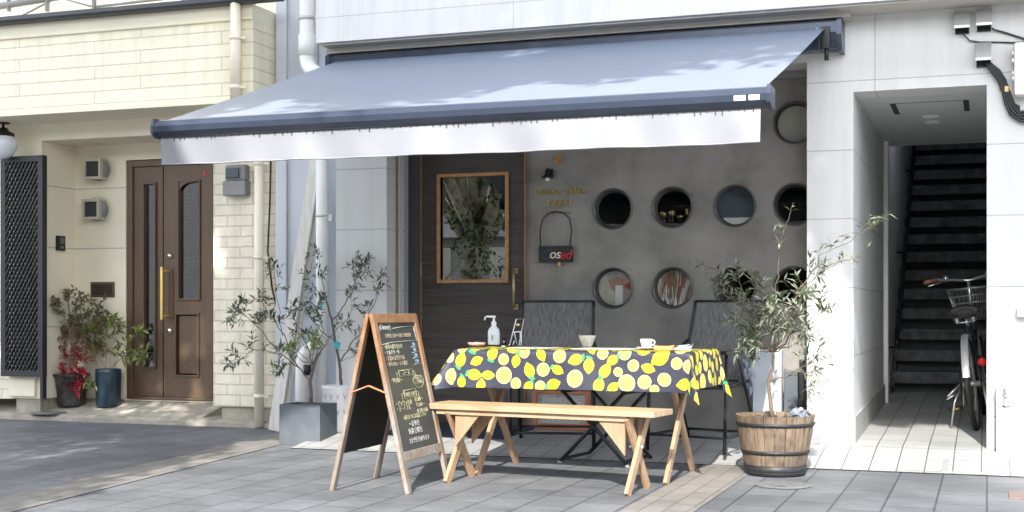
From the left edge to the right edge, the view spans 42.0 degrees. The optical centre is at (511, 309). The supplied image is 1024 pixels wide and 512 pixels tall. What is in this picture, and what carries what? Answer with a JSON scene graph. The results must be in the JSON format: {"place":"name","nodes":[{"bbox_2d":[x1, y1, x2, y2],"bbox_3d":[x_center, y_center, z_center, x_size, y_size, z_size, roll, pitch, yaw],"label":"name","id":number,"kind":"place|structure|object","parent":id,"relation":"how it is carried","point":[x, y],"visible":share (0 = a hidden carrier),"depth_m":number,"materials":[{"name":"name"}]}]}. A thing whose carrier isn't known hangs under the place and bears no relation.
{"place":"outdoors","nodes":[
{"label":"outdoors","id":0,"kind":"place"},
{"bbox_2d":[0,419,1023,511],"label":"street","id":1,"kind":"structure","parent":0,"point":[35,454],"depth_m":7.32,"materials":[{"name":"grey stone"}]},
{"bbox_2d":[0,398,268,427],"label":"concrete doorstep","id":2,"kind":"object","parent":1,"relation":"on","point":[171,413],"visible":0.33,"depth_m":11.30,"materials":[{"name":"beige concrete"}]},
{"bbox_2d":[30,411,66,413],"bbox_3d":[-3.984,0.887,11.503,0.340,0.010,0.340,0,0,20],"label":"utility cover","id":3,"kind":"object","parent":2,"relation":"on","point":[49,412],"visible":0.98,"depth_m":11.40,"materials":[{"name":"grey metal"}]},
{"bbox_2d":[47,284,110,406],"bbox_3d":[-3.874,0.311,11.686,0.818,1.072,0.446,0,0,20],"label":"potted nandina","id":4,"kind":"object","parent":2,"relation":"on","point":[71,388],"visible":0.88,"depth_m":11.60,"materials":[{"name":"green plant"}]},
{"bbox_2d":[81,312,154,406],"bbox_3d":[-3.385,0.433,11.551,0.797,0.818,0.337,0,0,30],"label":"potted shrub","id":5,"kind":"object","parent":2,"relation":"on","point":[108,385],"visible":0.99,"depth_m":11.52,"materials":[{"name":"green plant"}]},
{"bbox_2d":[0,433,279,511],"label":"paving band","id":6,"kind":"object","parent":1,"relation":"on","point":[28,499],"depth_m":7.59,"materials":[{"name":"beige stone"}]},
{"bbox_2d":[0,0,283,426],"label":"cream house","id":7,"kind":"structure","parent":1,"relation":"on","point":[177,255],"depth_m":11.05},
{"bbox_2d":[0,122,17,158],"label":"globe lamp","id":8,"kind":"object","parent":7,"relation":"hanging from","point":[8,144],"visible":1,"depth_m":11.34,"materials":[{"name":"white glass"}]},
{"bbox_2d":[1,155,46,398],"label":"lattice screen","id":9,"kind":"object","parent":7,"relation":"attached to","point":[19,254],"visible":0.97,"depth_m":11.41,"materials":[{"name":"black paint"}]},
{"bbox_2d":[56,236,64,250],"bbox_3d":[-3.954,-0.579,11.683,0.035,0.131,0.100,0,0,20],"label":"intercom","id":10,"kind":"object","parent":7,"relation":"attached to","point":[60,243],"visible":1,"depth_m":11.66,"materials":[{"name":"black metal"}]},
{"bbox_2d":[82,198,107,220],"bbox_3d":[-3.671,-0.879,11.742,0.210,0.200,0.100,0,0,20],"label":"vent hood","id":11,"kind":"object","parent":7,"relation":"attached to","point":[94,209],"visible":1,"depth_m":11.71,"materials":[{"name":"grey plastic"}]},
{"bbox_2d":[83,158,109,180],"bbox_3d":[-3.655,-1.233,11.736,0.210,0.200,0.100,0,0,20],"label":"vent hood","id":12,"kind":"object","parent":7,"relation":"attached to","point":[97,169],"visible":1,"depth_m":11.71,"materials":[{"name":"grey plastic"}]},
{"bbox_2d":[90,282,114,296],"bbox_3d":[-3.621,-0.175,11.794,0.250,0.136,0.028,0,0,20],"label":"letter slot","id":13,"kind":"object","parent":7,"relation":"attached to","point":[98,289],"visible":0.96,"depth_m":11.78,"materials":[{"name":"brown metal"}]},
{"bbox_2d":[127,160,212,400],"bbox_3d":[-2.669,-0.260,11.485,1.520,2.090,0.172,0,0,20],"label":"front door","id":14,"kind":"structure","parent":7,"relation":"in","point":[170,207],"depth_m":11.58,"materials":[{"name":"brown wood"}]},
{"bbox_2d":[223,164,249,196],"bbox_3d":[-2.228,-1.042,10.771,0.210,0.250,0.100,0,0,20],"label":"electric meter","id":15,"kind":"object","parent":7,"relation":"attached to","point":[236,183],"visible":1,"depth_m":10.73,"materials":[{"name":"grey plastic"}]},
{"bbox_2d":[267,161,275,305],"bbox_3d":[-1.917,-0.599,10.702,0.109,1.287,0.016,0,0,20],"label":"wall cable","id":16,"kind":"object","parent":7,"relation":"attached to","point":[269,230],"depth_m":10.71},
{"bbox_2d":[219,257,362,444],"bbox_3d":[-1.588,0.284,9.402,1.129,1.331,0.439,0,0,20],"label":"potted olive tree","id":17,"kind":"object","parent":1,"relation":"on","point":[302,422],"visible":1,"depth_m":9.36,"materials":[{"name":"green plant"}]},
{"bbox_2d":[268,159,315,431],"bbox_3d":[-1.655,-0.230,10.286,0.490,2.356,0.027,0,0,15],"label":"plank","id":18,"kind":"object","parent":1,"relation":"on","point":[301,254],"visible":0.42,"depth_m":10.28,"materials":[{"name":"white wood"}]},
{"bbox_2d":[285,159,328,402],"bbox_3d":[-1.595,-0.230,10.318,0.451,2.349,0.024,0,0,15],"label":"plank","id":19,"kind":"object","parent":1,"relation":"on","point":[291,378],"visible":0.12,"depth_m":10.31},
{"bbox_2d":[329,313,447,494],"bbox_3d":[-0.649,0.487,7.181,0.450,0.928,0.610,0,0,18],"label":"chalkboard sign","id":20,"kind":"object","parent":1,"relation":"on","point":[390,383],"visible":1,"depth_m":7.11,"materials":[{"name":"brown wood"}]},
{"bbox_2d":[429,400,672,495],"bbox_3d":[0.181,0.742,7.186,1.360,0.443,0.369,0,0,28],"label":"wooden bench","id":21,"kind":"object","parent":1,"relation":"on","point":[619,424],"visible":0.95,"depth_m":7.06,"materials":[{"name":"brown wood"}]},
{"bbox_2d":[475,388,694,484],"bbox_3d":[0.429,0.600,7.734,1.360,0.730,0.696,0,0,23],"label":"trestle table","id":22,"kind":"object","parent":1,"relation":"on","point":[680,426],"visible":0.2,"depth_m":7.69,"materials":[{"name":"brown wood"}]},
{"bbox_2d":[431,346,731,404],"bbox_3d":[0.406,0.372,7.742,1.592,0.291,0.860,0,0,23],"label":"tablecloth","id":23,"kind":"object","parent":22,"relation":"on","point":[690,372],"visible":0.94,"depth_m":7.44,"materials":[{"name":"yellow fabric"}]},
{"bbox_2d":[468,341,485,345],"bbox_3d":[-0.215,0.209,8.143,0.114,0.034,0.113,0,0,28],"label":"sweets dish","id":24,"kind":"object","parent":23,"relation":"on","point":[477,343],"visible":1,"depth_m":8.10,"materials":[{"name":"ceramic"}]},
{"bbox_2d":[484,315,499,344],"bbox_3d":[-0.123,0.134,8.577,0.093,0.189,0.077,0,0,43],"label":"sanitiser bottle","id":25,"kind":"object","parent":23,"relation":"on","point":[493,334],"visible":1,"depth_m":8.54,"materials":[{"name":"white plastic"}]},
{"bbox_2d":[500,338,505,346],"bbox_3d":[-0.052,0.203,8.143,0.037,0.050,0.037,0,0,28],"label":"tumbler","id":26,"kind":"object","parent":23,"relation":"on","point":[503,342],"visible":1,"depth_m":8.13,"materials":[{"name":"clear glass"}]},
{"bbox_2d":[509,319,523,345],"bbox_3d":[0.034,0.144,8.419,0.090,0.172,0.110,0,0,17],"label":"wire card stand","id":27,"kind":"object","parent":23,"relation":"on","point":[520,340],"visible":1,"depth_m":8.40,"materials":[{"name":"white metal"}]},
{"bbox_2d":[511,347,540,348],"bbox_3d":[0.079,0.226,7.857,0.170,0.002,0.200,0,0,17],"label":"placemat","id":28,"kind":"object","parent":23,"relation":"on","point":[526,347],"visible":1,"depth_m":7.86,"materials":[{"name":"white paper"}]},
{"bbox_2d":[538,347,556,348],"bbox_3d":[0.205,0.226,7.805,0.120,0.002,0.160,0,0,34],"label":"placemat","id":29,"kind":"object","parent":23,"relation":"on","point":[547,347],"visible":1,"depth_m":7.86,"materials":[{"name":"white paper"}]},
{"bbox_2d":[579,335,595,346],"bbox_3d":[0.453,0.192,8.028,0.112,0.067,0.112,0,0,28],"label":"flowered bowl","id":30,"kind":"object","parent":23,"relation":"on","point":[587,340],"visible":1,"depth_m":8.00,"materials":[{"name":"ceramic"}]},
{"bbox_2d":[574,348,639,349],"bbox_3d":[0.543,0.226,7.665,0.340,0.002,0.240,0,0,23],"label":"placemat","id":31,"kind":"object","parent":23,"relation":"on","point":[610,348],"visible":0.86,"depth_m":7.66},
{"bbox_2d":[636,347,653,348],"bbox_3d":[0.766,0.221,7.600,0.120,0.011,0.120,0,0,28],"label":"saucer","id":32,"kind":"object","parent":23,"relation":"on","point":[645,347],"visible":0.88,"depth_m":7.56,"materials":[{"name":"ceramic"}]},
{"bbox_2d":[640,339,654,346],"bbox_3d":[0.768,0.196,7.595,0.072,0.052,0.083,0,0,-20],"label":"coffee cup","id":33,"kind":"object","parent":32,"relation":"on","point":[646,342],"visible":0.97,"depth_m":7.57,"materials":[{"name":"ceramic"}]},
{"bbox_2d":[654,345,673,349],"bbox_3d":[0.855,0.215,7.500,0.104,0.026,0.050,0,0,22],"label":"wooden tray","id":34,"kind":"object","parent":23,"relation":"on","point":[657,347],"visible":1,"depth_m":7.48,"materials":[{"name":"yellow wood"}]},
{"bbox_2d":[674,346,691,349],"bbox_3d":[0.963,0.217,7.500,0.098,0.022,0.045,0,0,14],"label":"folded napkin","id":35,"kind":"object","parent":23,"relation":"on","point":[683,348],"visible":1,"depth_m":7.49,"materials":[{"name":"white paper"}]},
{"bbox_2d":[557,390,653,468],"bbox_3d":[0.586,0.722,8.262,0.496,0.470,0.449,0,0,28],"label":"folding stool","id":36,"kind":"object","parent":1,"relation":"on","point":[565,456],"visible":0.59,"depth_m":8.14,"materials":[{"name":"black metal"}]},
{"bbox_2d":[276,0,1023,448],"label":"shop building","id":37,"kind":"structure","parent":1,"relation":"on","point":[914,126],"depth_m":9.39,"materials":[{"name":"white concrete"}]},
{"bbox_2d":[408,152,525,425],"bbox_3d":[-0.320,-0.370,9.797,0.907,2.460,0.195,0,0,20],"label":"shop door","id":38,"kind":"structure","parent":37,"relation":"in","point":[467,212],"depth_m":9.77,"materials":[{"name":"brown wood"}]},
{"bbox_2d":[150,17,844,164],"bbox_3d":[0.013,-1.306,7.950,3.600,1.051,2.528,0,0,20],"label":"awning","id":39,"kind":"object","parent":37,"relation":"attached to","point":[703,87],"visible":1,"depth_m":7.18,"materials":[{"name":"fabric"}]},
{"bbox_2d":[541,168,553,180],"bbox_3d":[0.258,-0.958,9.501,0.092,0.096,0.125,0,0,20],"label":"wall lamp","id":40,"kind":"object","parent":37,"relation":"attached to","point":[548,176],"visible":1,"depth_m":9.47,"materials":[{"name":"black metal"}]},
{"bbox_2d":[539,211,572,266],"bbox_3d":[0.315,-0.503,9.527,0.258,0.400,0.038,0,0,20],"label":"closed sign","id":41,"kind":"object","parent":37,"relation":"attached to","point":[548,254],"visible":1,"depth_m":9.52,"materials":[{"name":"black wood"}]},
{"bbox_2d":[554,155,561,163],"bbox_3d":[0.329,-1.073,9.532,0.060,0.060,0.019,0,0,20],"label":"wooden plaque","id":42,"kind":"object","parent":37,"relation":"attached to","point":[558,159],"visible":1,"depth_m":9.53,"materials":[{"name":"orange wood"}]},
{"bbox_2d":[535,187,585,213],"bbox_3d":[0.346,-0.777,9.532,0.386,0.188,0.008,0,0,20],"label":"gold lettering","id":43,"kind":"object","parent":37,"relation":"attached to","point":[559,200],"visible":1,"depth_m":9.53},
{"bbox_2d":[593,188,632,229],"bbox_3d":[0.721,-0.708,9.434,0.290,0.290,0.082,0,0,20],"label":"window","id":44,"kind":"structure","parent":37,"relation":"in","point":[599,198],"depth_m":9.44,"materials":[{"name":"grey metal"}]},
{"bbox_2d":[593,267,632,308],"bbox_3d":[0.721,-0.150,9.434,0.290,0.290,0.082,0,0,20],"label":"window","id":45,"kind":"structure","parent":37,"relation":"in","point":[598,278],"depth_m":9.44,"materials":[{"name":"grey metal"}]},
{"bbox_2d":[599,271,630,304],"bbox_3d":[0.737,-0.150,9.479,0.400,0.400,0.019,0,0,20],"label":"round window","id":46,"kind":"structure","parent":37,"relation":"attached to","point":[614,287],"depth_m":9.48,"materials":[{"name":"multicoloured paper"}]},
{"bbox_2d":[652,186,692,227],"bbox_3d":[1.125,-0.708,9.290,0.290,0.290,0.082,0,0,20],"label":"window","id":47,"kind":"structure","parent":37,"relation":"in","point":[656,200],"depth_m":9.29,"materials":[{"name":"grey metal"}]},
{"bbox_2d":[652,267,692,308],"bbox_3d":[1.125,-0.150,9.290,0.290,0.290,0.082,0,0,20],"label":"window","id":48,"kind":"structure","parent":37,"relation":"in","point":[655,282],"depth_m":9.29,"materials":[{"name":"grey metal"}]},
{"bbox_2d":[658,270,690,304],"bbox_3d":[1.142,-0.150,9.338,0.400,0.400,0.014,0,0,20],"label":"autumn picture","id":49,"kind":"object","parent":37,"relation":"attached to","point":[674,287],"visible":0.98,"depth_m":9.34,"materials":[{"name":"multicoloured paper"}]},
{"bbox_2d":[660,209,689,225],"bbox_3d":[1.172,-0.661,9.571,0.500,0.115,0.220,0,0,20],"label":"glass shelf","id":50,"kind":"object","parent":37,"relation":"attached to","point":[671,214],"visible":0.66,"depth_m":9.53,"materials":[{"name":"gold metal"}]},
{"bbox_2d":[714,185,755,226],"bbox_3d":[1.534,-0.708,9.144,0.290,0.290,0.082,0,0,20],"label":"window","id":51,"kind":"structure","parent":37,"relation":"in","point":[717,200],"depth_m":9.15,"materials":[{"name":"grey metal"}]},
{"bbox_2d":[714,266,755,299],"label":"window","id":52,"kind":"structure","parent":37,"relation":"in","point":[718,297],"depth_m":9.15,"materials":[{"name":"grey metal"}]},
{"bbox_2d":[719,189,753,217],"bbox_3d":[1.563,-0.821,9.225,0.500,0.375,0.010,0,0,20],"label":"blue panel","id":53,"kind":"object","parent":37,"relation":"attached to","point":[735,203],"visible":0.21,"depth_m":9.22,"materials":[{"name":"glass"}]},
{"bbox_2d":[723,217,749,223],"bbox_3d":[1.555,-0.520,9.203,0.500,0.225,0.018,0,0,20],"label":"white shelf","id":54,"kind":"object","parent":37,"relation":"attached to","point":[739,220],"visible":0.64,"depth_m":9.20,"materials":[{"name":"paper"}]},
{"bbox_2d":[773,183,806,225],"bbox_3d":[1.914,-0.708,9.009,0.290,0.290,0.082,0,0,20],"label":"window","id":55,"kind":"structure","parent":37,"relation":"in","point":[775,202],"depth_m":9.02,"materials":[{"name":"grey metal"}]},
{"bbox_2d":[773,266,806,308],"bbox_3d":[1.914,-0.150,9.009,0.290,0.290,0.082,0,0,20],"label":"window","id":56,"kind":"structure","parent":37,"relation":"in","point":[788,268],"depth_m":9.02,"materials":[{"name":"grey metal"}]},
{"bbox_2d":[773,101,806,143],"bbox_3d":[1.914,-1.257,9.009,0.290,0.290,0.082,0,0,20],"label":"window","id":57,"kind":"structure","parent":37,"relation":"in","point":[793,103],"depth_m":9.02,"materials":[{"name":"grey metal"}]},
{"bbox_2d":[778,106,806,141],"bbox_3d":[1.937,-1.257,9.065,0.406,0.600,0.014,0,0,20],"label":"window blind","id":58,"kind":"object","parent":37,"relation":"attached to","point":[792,123],"depth_m":9.06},
{"bbox_2d":[954,11,969,34],"bbox_3d":[2.786,-1.780,8.254,0.090,0.136,0.100,0,0,20],"label":"cable hood","id":59,"kind":"object","parent":37,"relation":"attached to","point":[962,20],"visible":1,"depth_m":8.24,"materials":[{"name":"silver metal"}]},
{"bbox_2d":[976,42,990,67],"bbox_3d":[2.904,-1.573,8.212,0.090,0.150,0.100,0,0,20],"label":"cable hood","id":60,"kind":"object","parent":37,"relation":"attached to","point":[983,52],"visible":1,"depth_m":8.20,"materials":[{"name":"silver metal"}]},
{"bbox_2d":[976,8,991,31],"bbox_3d":[2.906,-1.787,8.211,0.090,0.136,0.100,0,0,20],"label":"cable hood","id":61,"kind":"object","parent":37,"relation":"attached to","point":[983,19],"visible":1,"depth_m":8.20,"materials":[{"name":"silver metal"}]},
{"bbox_2d":[961,29,1023,42],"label":"wall cable","id":62,"kind":"object","parent":37,"relation":"attached to","point":[966,37],"depth_m":8.25,"materials":[{"name":"grey plastic"}]},
{"bbox_2d":[984,62,1023,122],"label":"cable bundle","id":63,"kind":"object","parent":37,"relation":"attached to","point":[1010,104],"visible":1,"depth_m":8.18,"materials":[{"name":"black rubber"}]},
{"bbox_2d":[987,25,1023,39],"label":"wall cable","id":64,"kind":"object","parent":37,"relation":"attached to","point":[988,26],"depth_m":8.20,"materials":[{"name":"grey plastic"}]},
{"bbox_2d":[1012,42,1023,96],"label":"junction box","id":65,"kind":"object","parent":37,"relation":"attached to","point":[1018,70],"visible":1,"depth_m":8.08,"materials":[{"name":"white plastic"}]},
{"bbox_2d":[1017,307,1023,316],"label":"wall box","id":66,"kind":"object","parent":37,"relation":"attached to","point":[1020,311],"visible":1,"depth_m":8.13,"materials":[{"name":"white plastic"}]},
{"bbox_2d":[291,391,1023,476],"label":"white tile apron","id":67,"kind":"object","parent":1,"relation":"on","point":[904,431],"visible":0.38,"depth_m":8.65,"materials":[{"name":"white tile"}]},
{"bbox_2d":[295,242,390,432],"bbox_3d":[-1.226,0.198,9.619,0.771,1.374,0.273,0,0,20],"label":"potted olive tree","id":68,"kind":"object","parent":67,"relation":"on","point":[338,394],"visible":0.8,"depth_m":9.55,"materials":[{"name":"green plant"}]},
{"bbox_2d":[333,337,340,348],"bbox_3d":[-1.252,0.234,9.558,0.061,0.102,0.015,0,0,25],"label":"plant tag","id":69,"kind":"object","parent":68,"relation":"hanging from","point":[337,344],"visible":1,"depth_m":9.55,"materials":[{"name":"teal plastic"}]},
{"bbox_2d":[388,423,534,439],"bbox_3d":[-0.367,0.861,9.461,1.000,0.050,0.540,0,0,20],"label":"doormat","id":70,"kind":"object","parent":67,"relation":"on","point":[445,430],"visible":0.21,"depth_m":9.36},
{"bbox_2d":[508,300,597,448],"bbox_3d":[0.285,0.418,8.852,0.582,0.965,0.666,0,0,6],"label":"folding armchair","id":71,"kind":"object","parent":67,"relation":"on","point":[558,323],"visible":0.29,"depth_m":9.11,"materials":[{"name":"fabric"}]},
{"bbox_2d":[533,390,591,430],"bbox_3d":[0.358,0.714,9.453,0.419,0.273,0.090,0,0,20],"label":"framed crate","id":72,"kind":"object","parent":67,"relation":"on","point":[557,397],"visible":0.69,"depth_m":9.43,"materials":[{"name":"red wood"}]},
{"bbox_2d":[645,300,763,454],"bbox_3d":[1.257,0.418,8.590,0.582,0.965,0.666,0,0,35],"label":"folding armchair","id":73,"kind":"object","parent":67,"relation":"on","point":[706,331],"visible":0.41,"depth_m":8.77,"materials":[{"name":"black metal"}]},
{"bbox_2d":[738,357,755,394],"bbox_3d":[1.502,0.434,8.540,0.107,0.261,0.104,0,0,-8],"label":"plastic bag","id":74,"kind":"object","parent":73,"relation":"hanging from","point":[749,372],"visible":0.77,"depth_m":8.51,"materials":[{"name":"white plastic"}]},
{"bbox_2d":[753,349,782,411],"bbox_3d":[1.718,0.551,8.947,0.192,0.567,0.090,0,0,20],"label":"pale board","id":75,"kind":"object","parent":67,"relation":"on","point":[762,369],"visible":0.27,"depth_m":8.91,"materials":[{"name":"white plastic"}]},
{"bbox_2d":[784,359,804,411],"bbox_3d":[1.846,0.590,8.790,0.160,0.520,0.120,0,0,20],"label":"sign stand","id":76,"kind":"object","parent":67,"relation":"on","point":[794,392],"visible":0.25,"depth_m":8.75,"materials":[{"name":"black metal"}]},
{"bbox_2d":[923,271,986,430],"bbox_3d":[3.373,0.293,9.751,0.600,1.130,1.760,-7,-3,23],"label":"bicycle","id":77,"kind":"object","parent":67,"relation":"on","point":[973,355],"visible":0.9,"depth_m":9.44,"materials":[{"name":"metal"}]},
{"bbox_2d":[942,459,1000,474],"bbox_3d":[2.685,0.918,7.785,0.318,0.044,0.330,0,0,20],"label":"inspection cover","id":78,"kind":"object","parent":67,"relation":"on","point":[997,467],"visible":1,"depth_m":7.71,"materials":[{"name":"silver metal"}]},
{"bbox_2d":[987,384,1018,453],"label":"tap pillar","id":79,"kind":"structure","parent":67,"relation":"on","point":[1003,423],"depth_m":8.10,"materials":[{"name":"silver metal"}]},
{"bbox_2d":[619,464,747,511],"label":"paving band","id":80,"kind":"object","parent":1,"relation":"on","point":[695,490],"visible":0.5,"depth_m":6.96,"materials":[{"name":"beige stone"}]},
{"bbox_2d":[755,481,810,488],"bbox_3d":[1.458,0.941,7.175,0.300,0.010,0.300,0,0,20],"label":"utility cover","id":81,"kind":"object","parent":1,"relation":"on","point":[783,484],"visible":1,"depth_m":7.14,"materials":[{"name":"grey metal"}]},
{"bbox_2d":[694,202,897,476],"bbox_3d":[1.599,0.168,7.613,1.177,1.559,0.577,0,0,20],"label":"potted olive tree","id":82,"kind":"object","parent":1,"relation":"on","point":[774,443],"visible":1,"depth_m":7.54,"materials":[{"name":"green plant"}]},
{"bbox_2d":[789,407,808,419],"bbox_3d":[1.625,0.592,7.544,0.115,0.078,0.090,0,0,20],"label":"plastic bag","id":83,"kind":"object","parent":82,"relation":"on","point":[798,412],"visible":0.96,"depth_m":7.52,"materials":[{"name":"white plastic"}]},
{"bbox_2d":[1008,491,1023,499],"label":"access cover","id":84,"kind":"object","parent":1,"relation":"on","point":[1016,495],"visible":1,"depth_m":6.76,"materials":[{"name":"pink metal"}]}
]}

